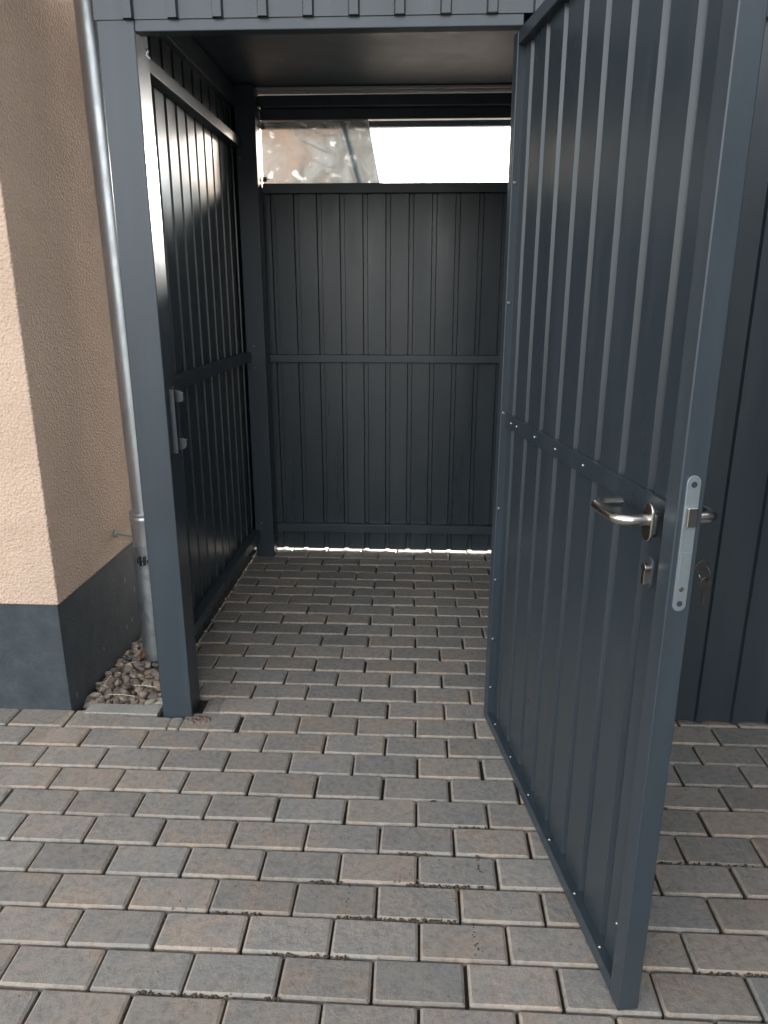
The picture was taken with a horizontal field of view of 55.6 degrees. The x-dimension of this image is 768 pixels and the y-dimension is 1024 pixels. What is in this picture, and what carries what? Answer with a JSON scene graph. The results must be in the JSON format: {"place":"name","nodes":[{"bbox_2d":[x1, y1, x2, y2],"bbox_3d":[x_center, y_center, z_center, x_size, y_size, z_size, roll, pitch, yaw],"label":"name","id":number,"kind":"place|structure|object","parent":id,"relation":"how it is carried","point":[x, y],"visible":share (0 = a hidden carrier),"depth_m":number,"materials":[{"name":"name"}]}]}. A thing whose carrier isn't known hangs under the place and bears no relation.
{"place":"outdoors","nodes":[
{"label":"outdoors","id":0,"kind":"place"},
{"bbox_2d":[82,588,233,710],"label":"gravel","id":1,"kind":"structure","parent":0,"point":[126,678],"depth_m":2.79,"materials":[{"name":"grey gravel"}]},
{"bbox_2d":[0,0,383,712],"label":"building","id":2,"kind":"structure","parent":0,"point":[70,628],"depth_m":2.46,"materials":[{"name":"paint"}]},
{"bbox_2d":[73,0,157,667],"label":"downpipe","id":3,"kind":"object","parent":2,"relation":"attached to","point":[89,58],"visible":0.59,"depth_m":2.55,"materials":[{"name":"metal"}]},
{"bbox_2d":[0,547,767,1023],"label":"pavement","id":4,"kind":"structure","parent":0,"point":[106,771],"depth_m":1.95,"materials":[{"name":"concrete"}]},
{"bbox_2d":[84,703,162,716],"bbox_3d":[-0.922,0.726,2.589,0.263,0.064,0.062,1,17,3],"label":"edging stone","id":5,"kind":"object","parent":4,"relation":"on","point":[135,710],"visible":0.47,"depth_m":2.57,"materials":[{"name":"grey concrete"}]},
{"bbox_2d":[155,698,162,704],"bbox_3d":[-0.793,0.681,2.654,0.050,0.053,0.090,1,17,3],"label":"concrete offcut","id":6,"kind":"object","parent":4,"relation":"on","point":[159,702],"visible":0.12,"depth_m":2.61,"materials":[{"name":"grey concrete"}]},
{"bbox_2d":[185,715,210,723],"bbox_3d":[-0.643,0.718,2.514,0.090,0.013,0.051,1,17,3],"label":"crumbled mortar","id":7,"kind":"object","parent":4,"relation":"on","point":[199,719],"visible":1,"depth_m":2.51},
{"bbox_2d":[17,617,756,1006],"bbox_3d":[0.189,0.694,2.600,2.468,0.004,2.733,1,17,3],"label":"loose grit","id":8,"kind":"object","parent":4,"relation":"on","point":[399,877],"visible":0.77,"depth_m":1.83,"materials":[{"name":"grey gravel"}]},
{"bbox_2d":[92,0,767,1010],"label":"metal shed","id":9,"kind":"structure","parent":4,"relation":"on","point":[542,372],"depth_m":2.15,"materials":[{"name":"grey metal"}]},
{"bbox_2d":[261,120,379,182],"bbox_3d":[-0.312,-1.779,3.609,0.587,0.282,0.031,1,17,3],"label":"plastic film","id":10,"kind":"object","parent":9,"relation":"attached to","point":[317,151],"visible":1,"depth_m":3.60,"materials":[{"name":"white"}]},
{"bbox_2d":[484,0,767,1010],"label":"door","id":11,"kind":"structure","parent":9,"relation":"in","point":[631,123],"depth_m":1.50,"materials":[{"name":"metal"}]},
{"bbox_2d":[695,561,711,604],"bbox_3d":[0.553,0.126,1.298,0.059,0.083,0.022,1,17,3],"label":"key bunch","id":12,"kind":"object","parent":11,"relation":"hanging from","point":[701,567],"visible":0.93,"depth_m":1.29,"materials":[{"name":"silver metal"}]},
{"bbox_2d":[380,127,509,182],"label":"sky","id":13,"kind":"structure","parent":0,"point":[410,155],"materials":[{"name":"white"}]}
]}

